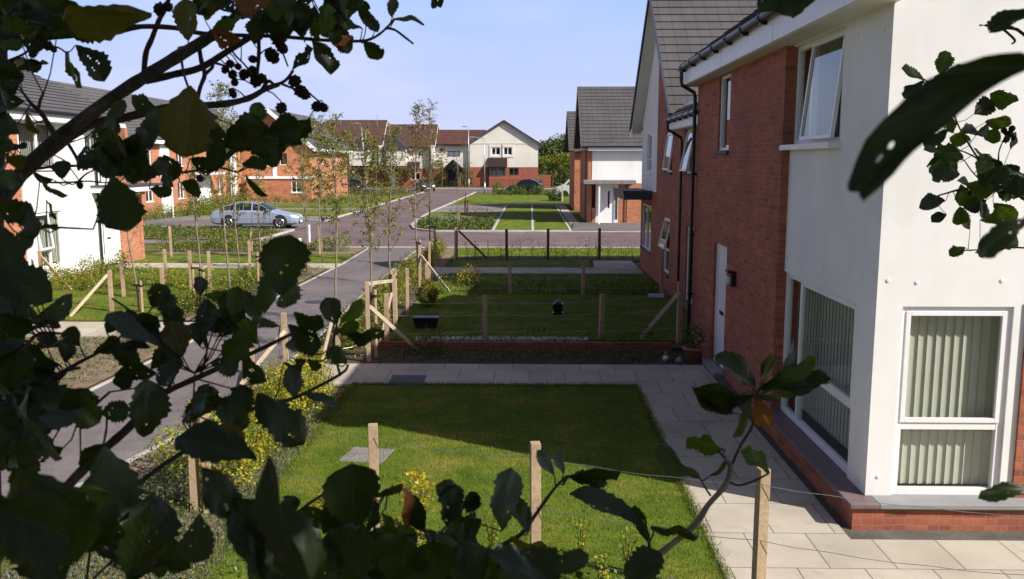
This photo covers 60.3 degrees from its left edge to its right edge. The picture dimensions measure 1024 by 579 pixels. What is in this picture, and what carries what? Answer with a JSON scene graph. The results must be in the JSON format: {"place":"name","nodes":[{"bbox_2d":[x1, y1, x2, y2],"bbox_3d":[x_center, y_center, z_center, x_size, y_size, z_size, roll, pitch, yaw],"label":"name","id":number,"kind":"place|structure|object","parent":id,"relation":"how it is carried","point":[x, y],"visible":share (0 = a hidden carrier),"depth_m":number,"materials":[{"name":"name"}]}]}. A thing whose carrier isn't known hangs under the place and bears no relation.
{"place":"outdoors","nodes":[
{"label":"outdoors","id":0,"kind":"place"},
{"bbox_2d":[25,322,194,337],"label":"path","id":1,"kind":"structure","parent":0,"point":[92,329],"depth_m":19.19,"materials":[{"name":"beige concrete"}]},
{"bbox_2d":[49,80,243,215],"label":"long terrace","id":2,"kind":"structure","parent":0,"point":[159,148],"depth_m":63.97,"materials":[{"name":"brick"}]},
{"bbox_2d":[31,267,261,320],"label":"lawn","id":3,"kind":"structure","parent":0,"point":[104,307],"depth_m":23.87,"materials":[{"name":"green plant"}]},
{"bbox_2d":[37,249,191,296],"bbox_3d":[-11.291,-0.529,25.323,4.248,1.250,2.241,5,10,30],"label":"wire fence","id":4,"kind":"object","parent":3,"relation":"on","point":[41,258],"visible":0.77,"depth_m":24.95,"materials":[{"name":"brown wood"}]},
{"bbox_2d":[121,135,144,311],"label":"young tree","id":5,"kind":"object","parent":3,"relation":"on","point":[140,300],"visible":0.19,"depth_m":21.19,"materials":[{"name":"green plant"}]},
{"bbox_2d":[221,106,247,275],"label":"young tree","id":6,"kind":"object","parent":3,"relation":"on","point":[241,195],"visible":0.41,"depth_m":26.48,"materials":[{"name":"green plant"}]},
{"bbox_2d":[1,248,415,496],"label":"footpath","id":7,"kind":"structure","parent":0,"point":[353,275],"depth_m":15.26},
{"bbox_2d":[107,263,339,268],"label":"path","id":8,"kind":"structure","parent":0,"point":[235,265],"depth_m":30.77,"materials":[{"name":"beige concrete"}]},
{"bbox_2d":[143,220,320,229],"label":"driveway","id":9,"kind":"structure","parent":0,"point":[211,224],"depth_m":50.96,"materials":[{"name":"grey asphalt"}]},
{"bbox_2d":[210,201,302,228],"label":"parked car","id":10,"kind":"object","parent":9,"relation":"on","point":[275,216],"visible":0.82,"depth_m":47.59,"materials":[{"name":"silver metal"}]},
{"bbox_2d":[130,254,349,262],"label":"lawn","id":11,"kind":"structure","parent":0,"point":[221,258],"depth_m":32.94,"materials":[{"name":"green plant"}]},
{"bbox_2d":[300,113,336,261],"bbox_3d":[-6.866,-3.573,31.481,1.328,5.302,1.225,0,8,1],"label":"young tree","id":12,"kind":"object","parent":11,"relation":"on","point":[316,149],"visible":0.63,"depth_m":31.30,"materials":[{"name":"green plant"}]},
{"bbox_2d":[241,108,352,201],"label":"gable end house","id":13,"kind":"structure","parent":0,"point":[278,182],"depth_m":79.59,"materials":[{"name":"brick"}]},
{"bbox_2d":[267,203,381,207],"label":"lawn","id":14,"kind":"structure","parent":0,"point":[327,205],"depth_m":72.12,"materials":[{"name":"green plant"}]},
{"bbox_2d":[8,0,646,153],"label":"sky","id":15,"kind":"structure","parent":0,"point":[485,63],"materials":[{"name":"blue"}]},
{"bbox_2d":[325,115,387,185],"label":"brown roof terrace","id":16,"kind":"structure","parent":0,"point":[377,128],"depth_m":128.66,"materials":[{"name":"tile"}]},
{"bbox_2d":[382,124,438,185],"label":"brown roof terrace","id":17,"kind":"structure","parent":0,"point":[401,141],"depth_m":128.20,"materials":[{"name":"tile"}]},
{"bbox_2d":[264,189,640,246],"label":"road","id":18,"kind":"structure","parent":0,"point":[440,197],"depth_m":44.09,"materials":[{"name":"grey asphalt"}]},
{"bbox_2d":[192,380,735,578],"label":"lawn","id":19,"kind":"structure","parent":0,"point":[611,538],"depth_m":10.79,"materials":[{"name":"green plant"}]},
{"bbox_2d":[339,447,394,462],"bbox_3d":[-1.797,2.061,10.950,0.549,0.026,0.526,1,8,9],"label":"inspection cover","id":20,"kind":"object","parent":19,"relation":"on","point":[365,451],"visible":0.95,"depth_m":10.94,"materials":[{"name":"grey stone"}]},
{"bbox_2d":[395,466,434,530],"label":"bush","id":21,"kind":"object","parent":19,"relation":"on","point":[409,487],"visible":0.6,"depth_m":8.65,"materials":[{"name":"yellow plant"}]},
{"bbox_2d":[1,170,986,574],"bbox_3d":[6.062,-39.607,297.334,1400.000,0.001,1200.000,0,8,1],"label":"ground","id":22,"kind":"structure","parent":0,"point":[841,450],"depth_m":20.27,"materials":[{"name":"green plant"}]},
{"bbox_2d":[4,70,161,279],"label":"house","id":23,"kind":"structure","parent":22,"relation":"on","point":[60,107],"depth_m":28.03,"materials":[{"name":"paint"}]},
{"bbox_2d":[16,121,55,169],"bbox_3d":[-14.029,-4.215,25.962,0.335,1.400,2.040,0,8,1],"label":"window","id":24,"kind":"structure","parent":23,"relation":"in","point":[35,145],"depth_m":25.92,"materials":[{"name":"plastic"}]},
{"bbox_2d":[36,211,62,267],"bbox_3d":[-13.975,-1.520,26.571,0.307,1.650,1.450,0,8,1],"label":"window","id":25,"kind":"structure","parent":23,"relation":"in","point":[49,236],"depth_m":26.69,"materials":[{"name":"plastic"}]},
{"bbox_2d":[101,224,114,263],"bbox_3d":[-13.920,-1.914,30.252,0.085,2.090,0.910,0,8,1],"label":"door","id":26,"kind":"structure","parent":23,"relation":"in","point":[107,234],"depth_m":30.28,"materials":[{"name":"plastic"}]},
{"bbox_2d":[39,248,131,286],"bbox_3d":[-13.241,-0.743,27.547,0.710,0.838,5.049,1,8,3],"label":"hedge","id":27,"kind":"object","parent":22,"relation":"on","point":[95,266],"visible":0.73,"depth_m":27.70,"materials":[{"name":"green plant"}]},
{"bbox_2d":[25,335,157,388],"bbox_3d":[-11.258,1.914,11.981,9.020,0.001,12.700,0,8,1],"label":"bed","id":28,"kind":"object","parent":22,"relation":"on","point":[98,377],"depth_m":15.86,"materials":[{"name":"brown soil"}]},
{"bbox_2d":[69,267,164,316],"bbox_3d":[-10.955,0.150,20.832,5.110,1.200,0.777,-1,8,-8],"label":"wire fence","id":29,"kind":"object","parent":22,"relation":"on","point":[108,275],"visible":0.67,"depth_m":21.24,"materials":[{"name":"beige wood"}]},
{"bbox_2d":[50,260,214,289],"bbox_3d":[-10.913,-0.449,25.494,4.410,0.850,0.945,-3,9,-18],"label":"hedge","id":30,"kind":"object","parent":22,"relation":"on","point":[176,275],"visible":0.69,"depth_m":25.45,"materials":[{"name":"green plant"}]},
{"bbox_2d":[1,388,344,578],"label":"bed","id":31,"kind":"object","parent":22,"relation":"on","point":[144,463],"visible":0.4,"depth_m":9.91,"materials":[{"name":"green plant"}]},
{"bbox_2d":[143,425,199,472],"bbox_3d":[-4.001,1.895,10.471,0.654,0.582,0.623,-8,11,-43],"label":"bush","id":32,"kind":"object","parent":31,"relation":"on","point":[157,454],"visible":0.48,"depth_m":10.40,"materials":[{"name":"green plant"}]},
{"bbox_2d":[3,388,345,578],"bbox_3d":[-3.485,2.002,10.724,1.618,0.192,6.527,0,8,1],"label":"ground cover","id":33,"kind":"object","parent":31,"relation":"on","point":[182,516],"visible":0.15,"depth_m":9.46,"materials":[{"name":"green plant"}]},
{"bbox_2d":[154,467,201,501],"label":"shrub","id":34,"kind":"object","parent":31,"relation":"on","point":[174,489],"visible":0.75,"depth_m":9.52,"materials":[{"name":"green plant"}]},
{"bbox_2d":[1,534,418,578],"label":"ground cover","id":35,"kind":"object","parent":31,"relation":"on","point":[208,572],"visible":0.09,"depth_m":7.86,"materials":[{"name":"green plant"}]},
{"bbox_2d":[161,330,336,495],"bbox_3d":[-3.176,1.391,11.699,1.199,1.185,5.033,0,8,1],"label":"hedge","id":36,"kind":"object","parent":31,"relation":"on","point":[310,383],"visible":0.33,"depth_m":11.37,"materials":[{"name":"green plant"}]},
{"bbox_2d":[143,198,218,219],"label":"hedge","id":37,"kind":"object","parent":22,"relation":"on","point":[184,210],"visible":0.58,"depth_m":57.31,"materials":[{"name":"green plant"}]},
{"bbox_2d":[143,223,286,239],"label":"ground cover","id":38,"kind":"object","parent":22,"relation":"on","point":[186,232],"visible":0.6,"depth_m":43.86,"materials":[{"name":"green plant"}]},
{"bbox_2d":[187,312,288,511],"bbox_3d":[-3.834,1.418,11.951,0.749,1.250,5.770,-1,8,-6],"label":"wire fence","id":39,"kind":"object","parent":22,"relation":"on","point":[194,480],"visible":0.38,"depth_m":9.24,"materials":[{"name":"beige wood"}]},
{"bbox_2d":[158,268,327,319],"bbox_3d":[-7.274,-0.014,25.112,1.850,0.001,10.000,0,8,1],"label":"bed","id":40,"kind":"object","parent":22,"relation":"on","point":[192,315],"visible":0.2,"depth_m":27.13,"materials":[{"name":"brown soil"}]},
{"bbox_2d":[177,156,210,299],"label":"young tree","id":41,"kind":"object","parent":40,"relation":"on","point":[200,268],"visible":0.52,"depth_m":22.09,"materials":[{"name":"green plant"}]},
{"bbox_2d":[199,78,254,288],"bbox_3d":[-7.224,-2.466,22.460,1.265,5.710,1.423,-4,9,-25],"label":"young tree","id":42,"kind":"object","parent":40,"relation":"on","point":[218,96],"visible":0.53,"depth_m":22.29,"materials":[{"name":"green plant"}]},
{"bbox_2d":[168,260,287,315],"bbox_3d":[-7.597,-0.412,25.065,0.939,0.902,9.455,0,8,2],"label":"hedge","id":43,"kind":"object","parent":40,"relation":"on","point":[192,302],"visible":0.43,"depth_m":22.84,"materials":[{"name":"green plant"}]},
{"bbox_2d":[239,155,273,284],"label":"young tree","id":44,"kind":"object","parent":40,"relation":"on","point":[264,217],"visible":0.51,"depth_m":24.26,"materials":[{"name":"green plant"}]},
{"bbox_2d":[280,110,323,271],"bbox_3d":[-6.565,-3.107,28.428,1.478,5.260,1.036,3,9,20],"label":"young tree","id":45,"kind":"object","parent":40,"relation":"on","point":[302,170],"visible":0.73,"depth_m":28.33,"materials":[{"name":"green plant"}]},
{"bbox_2d":[75,248,415,486],"bbox_3d":[-5.534,0.397,22.657,3.290,0.085,29.307,0,8,1],"label":"path edging","id":46,"kind":"object","parent":22,"relation":"on","point":[131,459],"visible":0.19,"depth_m":15.91,"materials":[{"name":"grey concrete"}]},
{"bbox_2d":[151,244,364,253],"bbox_3d":[-10.213,-1.691,36.703,8.100,0.001,4.100,0,8,1],"label":"bed","id":47,"kind":"object","parent":22,"relation":"on","point":[349,251],"visible":0.43,"depth_m":35.64,"materials":[{"name":"brown soil"}]},
{"bbox_2d":[152,230,351,251],"bbox_3d":[-10.432,-1.961,35.693,7.774,0.907,1.534,0,8,-2],"label":"hedge","id":48,"kind":"object","parent":47,"relation":"on","point":[256,246],"visible":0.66,"depth_m":35.60,"materials":[{"name":"green plant"}]},
{"bbox_2d":[243,193,373,202],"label":"hedge","id":49,"kind":"object","parent":22,"relation":"on","point":[286,200],"visible":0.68,"depth_m":76.78,"materials":[{"name":"green plant"}]},
{"bbox_2d":[295,275,434,362],"bbox_3d":[-3.309,0.441,22.166,1.600,0.001,12.400,0,8,1],"label":"bed","id":50,"kind":"object","parent":22,"relation":"on","point":[351,358],"visible":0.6,"depth_m":17.83,"materials":[{"name":"soil"}]},
{"bbox_2d":[306,111,364,297],"bbox_3d":[-3.774,-1.436,18.837,1.055,4.717,1.128,4,9,24],"label":"young tree","id":51,"kind":"object","parent":50,"relation":"on","point":[333,176],"visible":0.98,"depth_m":18.61,"materials":[{"name":"green plant"}]},
{"bbox_2d":[322,243,424,353],"bbox_3d":[-3.086,-0.097,22.157,0.998,1.113,11.978,0,8,1],"label":"hedge","id":52,"kind":"object","parent":50,"relation":"on","point":[400,284],"visible":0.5,"depth_m":21.43,"materials":[{"name":"green plant"}]},
{"bbox_2d":[369,120,410,325],"bbox_3d":[-2.557,-1.313,18.898,1.139,4.552,0.827,8,11,43],"label":"young tree","id":53,"kind":"object","parent":50,"relation":"on","point":[391,176],"visible":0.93,"depth_m":18.87,"materials":[{"name":"green plant"}]},
{"bbox_2d":[397,99,431,276],"bbox_3d":[-2.875,-2.734,25.464,1.095,5.473,1.178,-2,9,-15],"label":"young tree","id":54,"kind":"object","parent":50,"relation":"on","point":[416,106],"visible":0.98,"depth_m":25.41,"materials":[{"name":"green plant"}]},
{"bbox_2d":[320,228,456,369],"bbox_3d":[-2.385,-0.455,23.597,1.527,1.600,17.386,0,8,1],"label":"wire fence","id":55,"kind":"object","parent":22,"relation":"on","point":[369,307],"visible":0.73,"depth_m":18.47,"materials":[{"name":"beige wood"}]},
{"bbox_2d":[147,188,640,247],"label":"kerb","id":56,"kind":"structure","parent":22,"relation":"on","point":[412,224],"depth_m":45.67,"materials":[{"name":"grey concrete"}]},
{"bbox_2d":[399,248,453,266],"bbox_3d":[-3.124,-1.231,33.644,1.600,0.001,7.000,0,8,1],"label":"bed","id":57,"kind":"object","parent":22,"relation":"on","point":[446,257],"visible":0.2,"depth_m":33.22,"materials":[{"name":"brown soil"}]},
{"bbox_2d":[413,98,443,265],"bbox_3d":[-2.793,-3.651,30.459,1.099,5.847,1.264,-7,11,-39],"label":"young tree","id":58,"kind":"object","parent":57,"relation":"on","point":[430,147],"visible":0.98,"depth_m":30.35,"materials":[{"name":"green plant"}]},
{"bbox_2d":[416,214,495,229],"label":"ground cover","id":59,"kind":"object","parent":22,"relation":"on","point":[450,223],"visible":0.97,"depth_m":48.75,"materials":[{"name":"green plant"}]},
{"bbox_2d":[434,130,485,186],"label":"link house","id":60,"kind":"structure","parent":22,"relation":"on","point":[449,140],"depth_m":128.52,"materials":[{"name":"white paint"}]},
{"bbox_2d":[378,341,670,351],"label":"brick wall","id":61,"kind":"structure","parent":22,"relation":"on","point":[525,345],"depth_m":16.95,"materials":[{"name":"red brick"}]},
{"bbox_2d":[455,226,603,259],"bbox_3d":[1.621,-1.641,32.435,7.413,1.400,0.239,-1,8,-5],"label":"wire fence","id":62,"kind":"object","parent":22,"relation":"on","point":[548,233],"visible":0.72,"depth_m":32.26,"materials":[{"name":"brown wood"}]},
{"bbox_2d":[384,281,682,342],"bbox_3d":[0.425,0.534,17.502,5.875,1.400,0.442,0,8,-2],"label":"wire fence","id":63,"kind":"object","parent":22,"relation":"on","point":[678,295],"visible":0.78,"depth_m":17.46,"materials":[{"name":"brown wood"}]},
{"bbox_2d":[367,343,701,364],"bbox_3d":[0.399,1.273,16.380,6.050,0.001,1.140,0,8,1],"label":"bed","id":64,"kind":"object","parent":22,"relation":"on","point":[460,361],"visible":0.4,"depth_m":16.26,"materials":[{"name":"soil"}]},
{"bbox_2d":[343,122,394,356],"bbox_3d":[-2.624,-0.842,16.143,0.904,4.414,0.920,2,9,13],"label":"young tree","id":65,"kind":"object","parent":64,"relation":"on","point":[370,231],"visible":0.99,"depth_m":16.00,"materials":[{"name":"green plant"}]},
{"bbox_2d":[408,333,448,356],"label":"bush","id":66,"kind":"object","parent":64,"relation":"on","point":[426,338],"visible":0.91,"depth_m":16.63,"materials":[{"name":"green plant"}]},
{"bbox_2d":[680,323,706,363],"bbox_3d":[3.329,0.955,16.006,0.501,0.738,0.462,-5,10,-30],"label":"plant pot","id":67,"kind":"object","parent":64,"relation":"on","point":[693,352],"visible":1,"depth_m":15.91,"materials":[{"name":"ceramic"}]},
{"bbox_2d":[417,324,660,341],"bbox_3d":[0.534,0.912,17.423,4.805,0.483,0.384,0,8,0],"label":"hedge","id":68,"kind":"object","parent":22,"relation":"on","point":[565,339],"visible":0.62,"depth_m":17.41,"materials":[{"name":"green plant"}]},
{"bbox_2d":[425,263,663,293],"bbox_3d":[0.877,-0.205,23.962,6.501,1.000,0.138,0,8,1],"label":"wire fence","id":69,"kind":"object","parent":22,"relation":"on","point":[661,276],"visible":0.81,"depth_m":23.91,"materials":[{"name":"brown wood"}]},
{"bbox_2d":[451,257,639,261],"bbox_3d":[5.208,-1.100,32.709,14.900,0.050,1.150,0,8,1],"label":"bed","id":70,"kind":"object","parent":22,"relation":"on","point":[632,259],"visible":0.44,"depth_m":32.94,"materials":[{"name":"soil"}]},
{"bbox_2d":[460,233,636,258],"bbox_3d":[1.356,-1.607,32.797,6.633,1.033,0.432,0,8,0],"label":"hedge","id":71,"kind":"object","parent":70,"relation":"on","point":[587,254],"visible":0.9,"depth_m":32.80,"materials":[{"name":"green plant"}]},
{"bbox_2d":[573,86,642,223],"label":"porch house","id":72,"kind":"structure","parent":22,"relation":"on","point":[610,150],"depth_m":52.25,"materials":[{"name":"brick"}]},
{"bbox_2d":[600,189,613,221],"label":"door","id":73,"kind":"structure","parent":72,"relation":"in","point":[606,195],"depth_m":52.29,"materials":[{"name":"plastic"}]},
{"bbox_2d":[199,413,1023,578],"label":"wire fence","id":74,"kind":"object","parent":22,"relation":"on","point":[760,527],"visible":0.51,"depth_m":7.19,"materials":[{"name":"beige wood"}]},
{"bbox_2d":[677,0,1023,530],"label":"brick house","id":75,"kind":"structure","parent":22,"relation":"on","point":[885,309],"depth_m":9.05,"materials":[{"name":"paint"}]},
{"bbox_2d":[716,248,726,353],"bbox_3d":[3.670,0.299,15.398,0.105,1.990,0.850,0,8,1],"label":"door","id":76,"kind":"structure","parent":75,"relation":"in","point":[722,253],"depth_m":15.46,"materials":[{"name":"plastic"}]},
{"bbox_2d":[714,73,730,154],"bbox_3d":[3.724,-2.972,14.996,0.330,1.340,0.940,0,8,1],"label":"window","id":77,"kind":"structure","parent":75,"relation":"in","point":[723,151],"depth_m":15.36,"materials":[{"name":"plastic"}]},
{"bbox_2d":[779,28,844,149],"bbox_3d":[3.669,-2.336,10.525,0.362,1.310,1.928,0,8,1],"label":"window","id":78,"kind":"structure","parent":75,"relation":"in","point":[812,140],"depth_m":10.74,"materials":[{"name":"glass"}]},
{"bbox_2d":[781,272,856,473],"bbox_3d":[3.750,0.880,10.615,0.242,1.900,2.661,0,8,1],"label":"window","id":79,"kind":"structure","parent":75,"relation":"in","point":[824,296],"depth_m":10.78,"materials":[{"name":"plastic"}]},
{"bbox_2d":[891,307,1012,494],"bbox_3d":[4.375,1.115,8.861,1.080,1.940,0.153,0,8,1],"label":"window","id":80,"kind":"structure","parent":75,"relation":"in","point":[910,425],"depth_m":8.89,"materials":[{"name":"plastic"}]},
{"bbox_2d":[700,354,1023,540],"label":"gravel","id":81,"kind":"structure","parent":22,"relation":"on","point":[933,534],"depth_m":8.71,"materials":[{"name":"grey gravel"}]},
{"bbox_2d":[415,336,588,341],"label":"path","id":82,"kind":"structure","parent":0,"point":[522,339],"depth_m":17.68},
{"bbox_2d":[465,120,542,186],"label":"white gable house","id":83,"kind":"structure","parent":0,"point":[511,154],"depth_m":127.49,"materials":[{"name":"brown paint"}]},
{"bbox_2d":[455,195,568,202],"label":"lawn","id":84,"kind":"structure","parent":0,"point":[510,198],"depth_m":83.41,"materials":[{"name":"green plant"}]},
{"bbox_2d":[495,205,530,229],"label":"lawn","id":85,"kind":"structure","parent":0,"point":[515,217],"depth_m":55.77,"materials":[{"name":"green plant"}]},
{"bbox_2d":[391,261,643,274],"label":"path","id":86,"kind":"structure","parent":0,"point":[617,267],"depth_m":29.51,"materials":[{"name":"grey concrete"}]},
{"bbox_2d":[451,260,590,267],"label":"lawn","id":87,"kind":"structure","parent":0,"point":[526,263],"depth_m":31.16,"materials":[{"name":"green plant"}]},
{"bbox_2d":[389,293,693,342],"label":"lawn","id":88,"kind":"structure","parent":0,"point":[558,329],"depth_m":20.22,"materials":[{"name":"green plant"}]},
{"bbox_2d":[411,314,441,328],"bbox_3d":[-1.847,0.690,19.014,0.610,0.255,0.490,0,8,1],"label":"planter","id":89,"kind":"object","parent":88,"relation":"on","point":[419,321],"visible":0.94,"depth_m":18.82,"materials":[{"name":"black plastic"}]},
{"bbox_2d":[415,276,440,307],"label":"conifer bush","id":90,"kind":"object","parent":88,"relation":"on","point":[429,300],"visible":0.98,"depth_m":21.57,"materials":[{"name":"green plant"}]},
{"bbox_2d":[424,272,664,294],"bbox_3d":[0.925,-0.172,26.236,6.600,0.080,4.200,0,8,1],"label":"lawn","id":91,"kind":"structure","parent":0,"point":[477,291],"depth_m":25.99,"materials":[{"name":"green plant"}]},
{"bbox_2d":[451,246,639,257],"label":"lawn","id":92,"kind":"structure","parent":0,"point":[635,250],"depth_m":35.20,"materials":[{"name":"green plant"}]},
{"bbox_2d":[533,205,567,229],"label":"lawn","id":93,"kind":"structure","parent":0,"point":[546,217],"depth_m":55.77,"materials":[{"name":"green plant"}]},
{"bbox_2d":[564,111,579,210],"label":"tiled house","id":94,"kind":"structure","parent":0,"point":[574,197],"depth_m":66.70,"materials":[{"name":"brick"}]},
{"bbox_2d":[572,223,640,230],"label":"driveway","id":95,"kind":"structure","parent":0,"point":[607,226],"depth_m":49.08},
{"bbox_2d":[263,363,1023,578],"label":"path","id":96,"kind":"structure","parent":0,"point":[801,519],"depth_m":9.46,"materials":[{"name":"beige concrete"}]},
{"bbox_2d":[613,0,762,317],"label":"gable house","id":97,"kind":"structure","parent":0,"point":[676,34],"depth_m":24.53,"materials":[{"name":"brick"}]},
{"bbox_2d":[640,203,650,254],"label":"window","id":98,"kind":"structure","parent":97,"relation":"in","point":[646,222],"depth_m":28.87,"materials":[{"name":"plastic"}]},
{"bbox_2d":[658,217,669,277],"bbox_3d":[4.279,-1.198,24.603,0.264,1.620,1.280,0,8,1],"label":"window","id":99,"kind":"structure","parent":97,"relation":"in","point":[662,243],"depth_m":24.69,"materials":[{"name":"plastic"}]},
{"bbox_2d":[679,129,691,176],"bbox_3d":[4.298,-3.270,21.066,0.429,1.140,1.080,0,8,1],"label":"window","id":100,"kind":"structure","parent":97,"relation":"in","point":[685,162],"depth_m":21.13,"materials":[{"name":"plastic"}]},
{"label":"bank","id":101,"kind":"structure","parent":0,"visible":0},
{"bbox_2d":[0,0,443,578],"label":"alder tree","id":102,"kind":"object","parent":101,"relation":"on","point":[52,528],"visible":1,"depth_m":0.98,"materials":[{"name":"green plant"}]},
{"bbox_2d":[247,449,620,578],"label":"alder sapling","id":103,"kind":"object","parent":101,"relation":"on","point":[354,547],"visible":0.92,"depth_m":0.84,"materials":[{"name":"green plant"}]},
{"bbox_2d":[569,337,830,578],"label":"alder sapling","id":104,"kind":"object","parent":101,"relation":"on","point":[790,379],"visible":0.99,"depth_m":1.10,"materials":[{"name":"green plant"}]},
{"bbox_2d":[756,0,814,17],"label":"alder tree","id":105,"kind":"object","parent":101,"relation":"on","point":[792,8],"visible":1,"depth_m":0.85,"materials":[{"name":"green plant"}]},
{"bbox_2d":[847,8,1023,502],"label":"alder tree","id":106,"kind":"object","parent":101,"relation":"on","point":[924,113],"visible":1,"depth_m":0.79,"materials":[{"name":"green plant"}]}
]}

